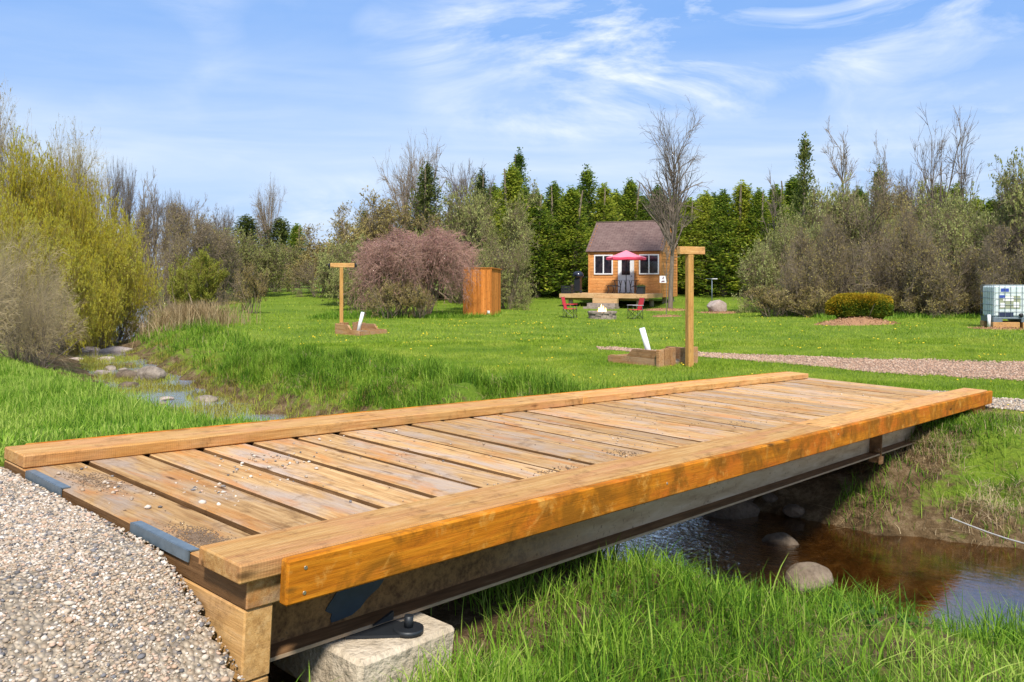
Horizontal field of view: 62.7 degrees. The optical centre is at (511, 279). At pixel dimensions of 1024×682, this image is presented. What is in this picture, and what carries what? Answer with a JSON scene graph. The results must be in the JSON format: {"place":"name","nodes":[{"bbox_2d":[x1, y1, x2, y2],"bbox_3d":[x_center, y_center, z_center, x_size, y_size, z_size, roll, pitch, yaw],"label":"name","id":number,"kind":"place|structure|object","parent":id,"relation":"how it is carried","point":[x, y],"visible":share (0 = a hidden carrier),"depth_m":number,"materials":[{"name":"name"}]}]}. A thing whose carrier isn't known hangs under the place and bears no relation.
{"place":"outdoors","nodes":[
{"label":"outdoors","id":0,"kind":"place"},
{"bbox_2d":[0,280,1023,681],"bbox_3d":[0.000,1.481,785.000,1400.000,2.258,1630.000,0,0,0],"label":"ground","id":1,"kind":"structure","parent":0,"point":[814,498],"depth_m":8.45,"materials":[{"name":"green plant"}]},
{"bbox_2d":[0,216,29,356],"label":"grey twig shrub","id":2,"kind":"object","parent":1,"relation":"on","point":[4,292],"visible":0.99,"depth_m":17.51,"materials":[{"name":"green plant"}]},
{"bbox_2d":[0,77,38,330],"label":"budding tree","id":3,"kind":"object","parent":1,"relation":"on","point":[6,142],"visible":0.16,"depth_m":30.63,"materials":[{"name":"grey plant"}]},
{"bbox_2d":[0,209,86,369],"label":"grey twig shrub","id":4,"kind":"object","parent":1,"relation":"on","point":[19,268],"visible":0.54,"depth_m":19.43,"materials":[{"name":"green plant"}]},
{"bbox_2d":[0,259,90,368],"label":"grey twig shrub","id":5,"kind":"object","parent":1,"relation":"on","point":[44,322],"visible":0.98,"depth_m":18.38,"materials":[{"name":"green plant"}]},
{"bbox_2d":[0,125,107,345],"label":"willow tree","id":6,"kind":"object","parent":1,"relation":"on","point":[24,184],"visible":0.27,"depth_m":26.42,"materials":[{"name":"green plant"}]},
{"bbox_2d":[0,198,108,354],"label":"willow tree","id":7,"kind":"object","parent":1,"relation":"on","point":[83,283],"visible":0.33,"depth_m":23.64,"materials":[{"name":"green plant"}]},
{"bbox_2d":[9,113,108,212],"bbox_3d":[-17.405,-2.140,32.058,2.465,8.856,3.627,0,0,50],"label":"budding tree","id":8,"kind":"object","parent":1,"relation":"on","point":[80,167],"visible":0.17,"depth_m":32.26,"materials":[{"name":"grey plant"}]},
{"bbox_2d":[0,154,117,342],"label":"willow tree","id":9,"kind":"object","parent":1,"relation":"on","point":[86,189],"visible":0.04,"depth_m":29.64,"materials":[{"name":"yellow plant"}]},
{"bbox_2d":[19,178,144,348],"bbox_3d":[-14.803,-0.245,28.471,4.387,6.793,4.904,0,0,-18],"label":"willow tree","id":10,"kind":"object","parent":1,"relation":"on","point":[111,247],"visible":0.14,"depth_m":28.24,"materials":[{"name":"green plant"}]},
{"bbox_2d":[69,143,116,231],"bbox_3d":[-17.332,-1.606,34.183,2.143,8.556,3.153,0,0,-14],"label":"budding tree","id":11,"kind":"object","parent":1,"relation":"on","point":[92,187],"visible":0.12,"depth_m":34.53,"materials":[{"name":"grey plant"}]},
{"bbox_2d":[66,248,129,350],"bbox_3d":[-13.740,0.906,27.507,2.451,4.116,2.740,0,0,-7],"label":"willow tree","id":12,"kind":"object","parent":1,"relation":"on","point":[101,327],"visible":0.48,"depth_m":27.14,"materials":[{"name":"yellow plant"}]},
{"bbox_2d":[0,481,234,681],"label":"gravel approach","id":13,"kind":"structure","parent":1,"relation":"on","point":[191,658],"depth_m":2.71,"materials":[{"name":"grey gravel"}]},
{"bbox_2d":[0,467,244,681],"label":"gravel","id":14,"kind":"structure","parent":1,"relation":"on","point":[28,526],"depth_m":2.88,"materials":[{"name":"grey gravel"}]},
{"bbox_2d":[114,159,137,308],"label":"bare tree","id":15,"kind":"object","parent":1,"relation":"on","point":[126,195],"visible":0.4,"depth_m":64.10,"materials":[{"name":"grey plant"}]},
{"bbox_2d":[102,212,166,339],"bbox_3d":[-14.851,0.186,31.640,3.424,5.520,3.062,0,0,4],"label":"willow tree","id":16,"kind":"object","parent":1,"relation":"on","point":[142,289],"visible":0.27,"depth_m":31.52,"materials":[{"name":"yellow plant"}]},
{"bbox_2d":[0,353,288,462],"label":"tall grass","id":17,"kind":"structure","parent":1,"relation":"on","point":[60,391],"depth_m":10.29,"materials":[{"name":"green plant"}]},
{"bbox_2d":[129,190,164,308],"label":"bare tree","id":18,"kind":"object","parent":1,"relation":"on","point":[156,223],"visible":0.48,"depth_m":61.93,"materials":[{"name":"grey plant"}]},
{"bbox_2d":[124,228,195,321],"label":"shrub","id":19,"kind":"object","parent":1,"relation":"on","point":[179,253],"visible":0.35,"depth_m":43.91,"materials":[{"name":"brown plant"}]},
{"bbox_2d":[116,199,232,316],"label":"shrub","id":20,"kind":"object","parent":1,"relation":"on","point":[200,236],"visible":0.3,"depth_m":46.63,"materials":[{"name":"grey plant"}]},
{"bbox_2d":[166,260,199,307],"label":"willow bush","id":21,"kind":"object","parent":1,"relation":"on","point":[179,291],"visible":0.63,"depth_m":41.74,"materials":[{"name":"green plant"}]},
{"bbox_2d":[175,244,229,309],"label":"willow bush","id":22,"kind":"object","parent":1,"relation":"on","point":[207,279],"visible":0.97,"depth_m":40.44,"materials":[{"name":"green plant"}]},
{"bbox_2d":[154,219,251,304],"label":"shrub","id":23,"kind":"object","parent":1,"relation":"on","point":[223,246],"visible":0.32,"depth_m":50.36,"materials":[{"name":"green plant"}]},
{"bbox_2d":[208,223,295,294],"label":"shrub","id":24,"kind":"object","parent":1,"relation":"on","point":[271,262],"visible":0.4,"depth_m":55.42,"materials":[{"name":"green plant"}]},
{"bbox_2d":[233,261,270,313],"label":"bush","id":25,"kind":"object","parent":1,"relation":"on","point":[251,292],"visible":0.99,"depth_m":40.80,"materials":[{"name":"green plant"}]},
{"bbox_2d":[251,172,286,286],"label":"bare tree","id":26,"kind":"object","parent":1,"relation":"on","point":[263,219],"visible":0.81,"depth_m":79.67,"materials":[{"name":"grey plant"}]},
{"bbox_2d":[248,216,301,285],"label":"conifer tree","id":27,"kind":"object","parent":1,"relation":"on","point":[281,230],"visible":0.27,"depth_m":79.49,"materials":[{"name":"green plant"}]},
{"bbox_2d":[249,235,304,291],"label":"shrub","id":28,"kind":"object","parent":1,"relation":"on","point":[285,276],"visible":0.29,"depth_m":62.14,"materials":[{"name":"green plant"}]},
{"bbox_2d":[289,256,336,296],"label":"shrub","id":29,"kind":"object","parent":1,"relation":"on","point":[307,271],"visible":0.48,"depth_m":55.12,"materials":[{"name":"green plant"}]},
{"bbox_2d":[281,216,354,292],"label":"shrub","id":30,"kind":"object","parent":1,"relation":"on","point":[315,248],"visible":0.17,"depth_m":58.72,"materials":[{"name":"green plant"}]},
{"bbox_2d":[308,233,387,306],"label":"shrub","id":31,"kind":"object","parent":1,"relation":"on","point":[324,273],"visible":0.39,"depth_m":47.47,"materials":[{"name":"green plant"}]},
{"bbox_2d":[326,259,392,310],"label":"shrub","id":32,"kind":"object","parent":1,"relation":"on","point":[346,279],"visible":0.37,"depth_m":43.37,"materials":[{"name":"green plant"}]},
{"bbox_2d":[313,185,407,296],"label":"shrub","id":33,"kind":"object","parent":1,"relation":"on","point":[370,232],"visible":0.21,"depth_m":52.79,"materials":[{"name":"brown plant"}]},
{"bbox_2d":[335,321,386,335],"bbox_3d":[-4.598,1.517,25.785,1.093,0.379,1.375,0,0,-44],"label":"horseshoe pit","id":34,"kind":"object","parent":1,"relation":"on","point":[346,329],"visible":0.82,"depth_m":25.70,"materials":[{"name":"brown wood"}]},
{"bbox_2d":[273,612,453,681],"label":"concrete block","id":35,"kind":"structure","parent":1,"relation":"on","point":[343,659],"depth_m":3.17,"materials":[{"name":"beige concrete"}]},
{"bbox_2d":[366,280,411,318],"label":"shrub","id":36,"kind":"object","parent":1,"relation":"on","point":[386,305],"visible":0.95,"depth_m":36.20,"materials":[{"name":"brown plant"}]},
{"bbox_2d":[338,233,444,316],"bbox_3d":[-5.288,-0.084,38.168,4.693,4.085,5.565,0,0,6],"label":"red twig shrub","id":37,"kind":"object","parent":1,"relation":"on","point":[374,268],"visible":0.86,"depth_m":36.87,"materials":[{"name":"brown plant"}]},
{"bbox_2d":[376,270,424,317],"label":"shrub","id":38,"kind":"object","parent":1,"relation":"on","point":[395,300],"visible":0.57,"depth_m":36.59,"materials":[{"name":"brown plant"}]},
{"bbox_2d":[373,130,446,231],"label":"bare tree","id":39,"kind":"object","parent":1,"relation":"on","point":[405,198],"visible":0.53,"depth_m":58.45,"materials":[{"name":"grey plant"}]},
{"bbox_2d":[378,197,441,292],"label":"shrub","id":40,"kind":"object","parent":1,"relation":"on","point":[400,219],"visible":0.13,"depth_m":51.16,"materials":[{"name":"green plant"}]},
{"bbox_2d":[379,161,448,297],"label":"conifer tree","id":41,"kind":"object","parent":1,"relation":"on","point":[425,198],"visible":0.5,"depth_m":54.61,"materials":[{"name":"green plant"}]},
{"bbox_2d":[402,278,437,317],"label":"shrub","id":42,"kind":"object","parent":1,"relation":"on","point":[423,294],"visible":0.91,"depth_m":36.42,"materials":[{"name":"green plant"}]},
{"bbox_2d":[372,224,484,314],"bbox_3d":[-3.683,-0.325,39.166,5.771,4.649,4.867,0,0,13],"label":"red twig shrub","id":43,"kind":"object","parent":1,"relation":"on","point":[446,247],"visible":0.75,"depth_m":37.98,"materials":[{"name":"brown plant"}]},
{"bbox_2d":[396,177,502,302],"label":"shrub","id":44,"kind":"object","parent":1,"relation":"on","point":[450,222],"visible":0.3,"depth_m":48.91,"materials":[{"name":"green plant"}]},
{"bbox_2d":[440,158,496,221],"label":"bare tree","id":45,"kind":"object","parent":1,"relation":"on","point":[455,188],"visible":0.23,"depth_m":59.83,"materials":[{"name":"grey plant"}]},
{"bbox_2d":[442,239,516,309],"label":"shrub","id":46,"kind":"object","parent":1,"relation":"on","point":[500,267],"visible":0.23,"depth_m":43.98,"materials":[{"name":"green plant"}]},
{"bbox_2d":[463,267,501,314],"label":"shed","id":47,"kind":"structure","parent":1,"relation":"on","point":[487,299],"depth_m":39.42,"materials":[{"name":"brown wood"}]},
{"bbox_2d":[445,177,542,303],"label":"shrub","id":48,"kind":"object","parent":1,"relation":"on","point":[513,226],"visible":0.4,"depth_m":48.24,"materials":[{"name":"green plant"}]},
{"bbox_2d":[4,371,992,681],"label":"timber bridge","id":49,"kind":"structure","parent":1,"relation":"on","point":[298,563],"depth_m":4.37,"materials":[{"name":"brown wood"}]},
{"bbox_2d":[56,389,863,531],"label":"scattered pebbles","id":50,"kind":"object","parent":49,"relation":"on","point":[193,489],"visible":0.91,"depth_m":4.08,"materials":[{"name":"stone"}]},
{"bbox_2d":[64,392,871,547],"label":"soil crumbs","id":51,"kind":"object","parent":49,"relation":"on","point":[197,538],"visible":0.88,"depth_m":3.31,"materials":[{"name":"brown soil"}]},
{"bbox_2d":[477,220,535,310],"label":"shrub","id":52,"kind":"object","parent":1,"relation":"on","point":[517,293],"visible":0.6,"depth_m":44.88,"materials":[{"name":"green plant"}]},
{"bbox_2d":[487,162,557,294],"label":"cedar tree","id":53,"kind":"object","parent":1,"relation":"on","point":[511,185],"visible":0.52,"depth_m":55.58,"materials":[{"name":"green plant"}]},
{"bbox_2d":[506,189,583,296],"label":"cedar tree","id":54,"kind":"object","parent":1,"relation":"on","point":[541,224],"visible":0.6,"depth_m":54.36,"materials":[{"name":"green plant"}]},
{"bbox_2d":[525,181,587,295],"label":"cedar tree","id":55,"kind":"object","parent":1,"relation":"on","point":[553,195],"visible":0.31,"depth_m":56.57,"materials":[{"name":"green plant"}]},
{"bbox_2d":[528,185,594,295],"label":"cedar tree","id":56,"kind":"object","parent":1,"relation":"on","point":[571,218],"visible":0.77,"depth_m":54.95,"materials":[{"name":"green plant"}]},
{"bbox_2d":[110,297,1023,546],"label":"dry grass","id":57,"kind":"structure","parent":1,"relation":"on","point":[181,313],"depth_m":9.39,"materials":[{"name":"plant"}]},
{"bbox_2d":[128,310,1023,546],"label":"bank grass","id":58,"kind":"structure","parent":1,"relation":"on","point":[434,367],"depth_m":13.21,"materials":[{"name":"green plant"}]},
{"bbox_2d":[577,163,598,291],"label":"cedar tree","id":59,"kind":"object","parent":1,"relation":"on","point":[586,179],"visible":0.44,"depth_m":58.75,"materials":[{"name":"green plant"}]},
{"bbox_2d":[568,182,624,286],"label":"cedar tree","id":60,"kind":"object","parent":1,"relation":"on","point":[605,205],"visible":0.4,"depth_m":57.64,"materials":[{"name":"green plant"}]},
{"bbox_2d":[559,292,662,308],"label":"porch","id":61,"kind":"object","parent":1,"relation":"on","point":[608,300],"visible":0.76,"depth_m":45.88,"materials":[{"name":"brown wood"}]},
{"bbox_2d":[587,177,645,260],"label":"cedar tree","id":62,"kind":"object","parent":1,"relation":"on","point":[630,209],"visible":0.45,"depth_m":59.63,"materials":[{"name":"green plant"}]},
{"bbox_2d":[586,220,677,303],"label":"cabin","id":63,"kind":"object","parent":1,"relation":"on","point":[612,238],"visible":0.75,"depth_m":49.30,"materials":[{"name":"brown wood"}]},
{"bbox_2d":[618,260,633,292],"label":"door","id":64,"kind":"structure","parent":63,"relation":"in","point":[621,263],"depth_m":48.86,"materials":[{"name":"white paint"}]},
{"bbox_2d":[608,346,697,366],"bbox_3d":[2.606,1.418,15.803,1.093,0.377,1.375,0,0,-39],"label":"horseshoe pit","id":65,"kind":"object","parent":1,"relation":"on","point":[672,355],"visible":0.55,"depth_m":15.33,"materials":[{"name":"brown wood"}]},
{"bbox_2d":[296,535,1023,681],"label":"tall grass","id":66,"kind":"structure","parent":1,"relation":"on","point":[1002,634],"depth_m":3.72,"materials":[{"name":"green plant"}]},
{"bbox_2d":[634,97,714,308],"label":"bare tree","id":67,"kind":"object","parent":1,"relation":"on","point":[661,215],"visible":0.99,"depth_m":43.87,"materials":[{"name":"grey plant"}]},
{"bbox_2d":[677,246,704,366],"bbox_3d":[3.198,0.539,15.011,0.530,2.240,0.120,0,0,-22],"label":"post","id":68,"kind":"object","parent":1,"relation":"on","point":[690,252],"visible":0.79,"depth_m":14.96,"materials":[{"name":"brown wood"}]},
{"bbox_2d":[676,197,719,292],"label":"cedar tree","id":69,"kind":"object","parent":1,"relation":"on","point":[684,241],"visible":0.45,"depth_m":57.42,"materials":[{"name":"green plant"}]},
{"bbox_2d":[677,190,737,294],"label":"cedar tree","id":70,"kind":"object","parent":1,"relation":"on","point":[705,203],"visible":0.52,"depth_m":57.56,"materials":[{"name":"green plant"}]},
{"bbox_2d":[677,189,763,295],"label":"cedar tree","id":71,"kind":"object","parent":1,"relation":"on","point":[722,218],"visible":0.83,"depth_m":55.88,"materials":[{"name":"green plant"}]},
{"bbox_2d":[428,560,1019,681],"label":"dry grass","id":72,"kind":"structure","parent":1,"relation":"on","point":[755,614],"depth_m":3.88,"materials":[{"name":"green plant"}]},
{"bbox_2d":[705,500,759,519],"bbox_3d":[2.123,2.247,8.165,0.538,0.284,0.389,0,0,-23],"label":"rock","id":73,"kind":"object","parent":1,"relation":"on","point":[745,509],"visible":0.44,"depth_m":8.02,"materials":[{"name":"grey stone"}]},
{"bbox_2d":[695,179,773,295],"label":"cedar tree","id":74,"kind":"object","parent":1,"relation":"on","point":[742,195],"visible":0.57,"depth_m":56.33,"materials":[{"name":"green plant"}]},
{"bbox_2d":[711,187,777,289],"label":"cedar tree","id":75,"kind":"object","parent":1,"relation":"on","point":[758,202],"visible":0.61,"depth_m":55.66,"materials":[{"name":"green plant"}]},
{"bbox_2d":[742,283,794,316],"bbox_3d":[11.216,0.961,36.663,2.324,1.608,2.776,0,0,23],"label":"brush","id":76,"kind":"object","parent":1,"relation":"on","point":[777,298],"visible":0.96,"depth_m":36.15,"materials":[{"name":"brown plant"}]},
{"bbox_2d":[753,184,793,282],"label":"cedar tree","id":77,"kind":"object","parent":1,"relation":"on","point":[779,192],"visible":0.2,"depth_m":57.65,"materials":[{"name":"green plant"}]},
{"bbox_2d":[731,201,826,314],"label":"shrub","id":78,"kind":"object","parent":1,"relation":"on","point":[768,273],"visible":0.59,"depth_m":40.22,"materials":[{"name":"green plant"}]},
{"bbox_2d":[773,131,828,291],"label":"spruce tree","id":79,"kind":"object","parent":1,"relation":"on","point":[805,156],"visible":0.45,"depth_m":49.84,"materials":[{"name":"green plant"}]},
{"bbox_2d":[773,242,835,315],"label":"shrub","id":80,"kind":"object","parent":1,"relation":"on","point":[811,276],"visible":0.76,"depth_m":36.11,"materials":[{"name":"grey plant"}]},
{"bbox_2d":[762,172,866,309],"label":"shrub","id":81,"kind":"object","parent":1,"relation":"on","point":[812,197],"visible":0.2,"depth_m":42.03,"materials":[{"name":"grey plant"}]},
{"bbox_2d":[774,220,876,314],"bbox_3d":[14.074,-0.107,37.456,3.600,5.472,5.074,0,0,-24],"label":"shrub","id":82,"kind":"object","parent":1,"relation":"on","point":[801,241],"visible":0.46,"depth_m":36.22,"materials":[{"name":"grey plant"}]},
{"bbox_2d":[821,116,859,206],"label":"bare tree","id":83,"kind":"object","parent":1,"relation":"on","point":[845,168],"visible":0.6,"depth_m":50.04,"materials":[{"name":"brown plant"}]},
{"bbox_2d":[815,211,873,294],"bbox_3d":[14.238,-0.694,36.546,2.450,4.859,2.709,0,0,-7],"label":"shrub","id":84,"kind":"object","parent":1,"relation":"on","point":[831,232],"visible":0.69,"depth_m":36.09,"materials":[{"name":"grey plant"}]},
{"bbox_2d":[811,186,901,291],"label":"shrub","id":85,"kind":"object","parent":1,"relation":"on","point":[860,226],"visible":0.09,"depth_m":41.61,"materials":[{"name":"grey plant"}]},
{"bbox_2d":[814,315,900,325],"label":"mulch","id":86,"kind":"object","parent":1,"relation":"on","point":[852,321],"visible":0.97,"depth_m":28.02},
{"bbox_2d":[824,292,893,319],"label":"clipped hedge","id":87,"kind":"object","parent":86,"relation":"on","point":[865,304],"visible":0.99,"depth_m":28.71,"materials":[{"name":"green plant"}]},
{"bbox_2d":[818,161,905,292],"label":"shrub","id":88,"kind":"object","parent":1,"relation":"on","point":[875,201],"visible":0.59,"depth_m":40.02,"materials":[{"name":"grey plant"}]},
{"bbox_2d":[857,182,931,308],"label":"shrub","id":89,"kind":"object","parent":1,"relation":"on","point":[894,204],"visible":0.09,"depth_m":43.41,"materials":[{"name":"green plant"}]},
{"bbox_2d":[858,213,938,312],"bbox_3d":[16.738,-0.147,37.062,3.278,5.642,4.622,0,0,-1],"label":"shrub","id":90,"kind":"object","parent":1,"relation":"on","point":[882,275],"visible":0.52,"depth_m":36.15,"materials":[{"name":"green plant"}]},
{"bbox_2d":[872,198,950,314],"bbox_3d":[17.130,-0.897,35.989,3.046,5.351,2.755,0,0,31],"label":"shrub","id":91,"kind":"object","parent":1,"relation":"on","point":[891,281],"visible":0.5,"depth_m":36.04,"materials":[{"name":"grey plant"}]},
{"bbox_2d":[887,164,939,226],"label":"bare tree","id":92,"kind":"object","parent":1,"relation":"on","point":[907,194],"visible":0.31,"depth_m":47.91,"materials":[{"name":"grey plant"}]},
{"bbox_2d":[885,180,994,311],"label":"shrub","id":93,"kind":"object","parent":1,"relation":"on","point":[954,200],"visible":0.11,"depth_m":40.89,"materials":[{"name":"green plant"}]},
{"bbox_2d":[905,102,981,286],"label":"bare tree","id":94,"kind":"object","parent":1,"relation":"on","point":[940,173],"visible":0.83,"depth_m":47.12,"materials":[{"name":"grey plant"}]},
{"bbox_2d":[896,229,992,317],"bbox_3d":[17.915,0.179,35.064,4.736,4.678,3.360,0,0,-24],"label":"shrub","id":95,"kind":"object","parent":1,"relation":"on","point":[924,270],"visible":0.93,"depth_m":34.41,"materials":[{"name":"grey plant"}]},
{"bbox_2d":[907,178,1015,313],"bbox_3d":[21.201,-1.032,37.921,5.265,7.434,5.398,0,0,-24],"label":"shrub","id":96,"kind":"object","parent":1,"relation":"on","point":[954,228],"visible":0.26,"depth_m":37.99,"materials":[{"name":"green plant"}]},
{"bbox_2d":[935,146,1023,312],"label":"shrub","id":97,"kind":"object","parent":1,"relation":"on","point":[1011,199],"visible":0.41,"depth_m":35.56,"materials":[{"name":"green plant"}]},
{"bbox_2d":[973,216,1023,294],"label":"shrub","id":98,"kind":"object","parent":1,"relation":"on","point":[995,241],"visible":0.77,"depth_m":33.30,"materials":[{"name":"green plant"}]},
{"bbox_2d":[1009,321,1023,328],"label":"timber block","id":99,"kind":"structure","parent":1,"relation":"on","point":[1021,324],"depth_m":26.24,"materials":[{"name":"brown wood"}]},
{"bbox_2d":[981,285,1023,321],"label":"water tank","id":100,"kind":"object","parent":99,"relation":"on","point":[1000,303],"visible":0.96,"depth_m":26.25,"materials":[{"name":"white plastic"}]},
{"bbox_2d":[0,0,1023,278],"label":"sky","id":101,"kind":"structure","parent":0,"point":[219,97],"materials":[{"name":"blue"}]},
{"bbox_2d":[61,305,1023,631],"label":"water","id":102,"kind":"structure","parent":0,"point":[925,569],"depth_m":6.91,"materials":[{"name":"brown liquid"}]},
{"bbox_2d":[75,333,384,422],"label":"water weeds","id":103,"kind":"object","parent":102,"relation":"on","point":[118,358],"visible":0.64,"depth_m":17.00,"materials":[{"name":"green plant"}]},
{"bbox_2d":[784,562,833,593],"bbox_3d":[2.137,2.161,6.043,0.348,0.223,0.226,0,0,0],"label":"rock","id":104,"kind":"object","parent":102,"relation":"on","point":[815,572],"visible":0.78,"depth_m":6.00,"materials":[{"name":"beige stone"}]},
{"bbox_2d":[304,308,983,319],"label":"rough grass","id":105,"kind":"structure","parent":0,"point":[331,314],"depth_m":36.89,"materials":[{"name":"green plant"}]},
{"bbox_2d":[596,346,1023,380],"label":"gravel path","id":106,"kind":"structure","parent":0,"point":[915,368],"depth_m":15.23,"materials":[{"name":"beige gravel"}]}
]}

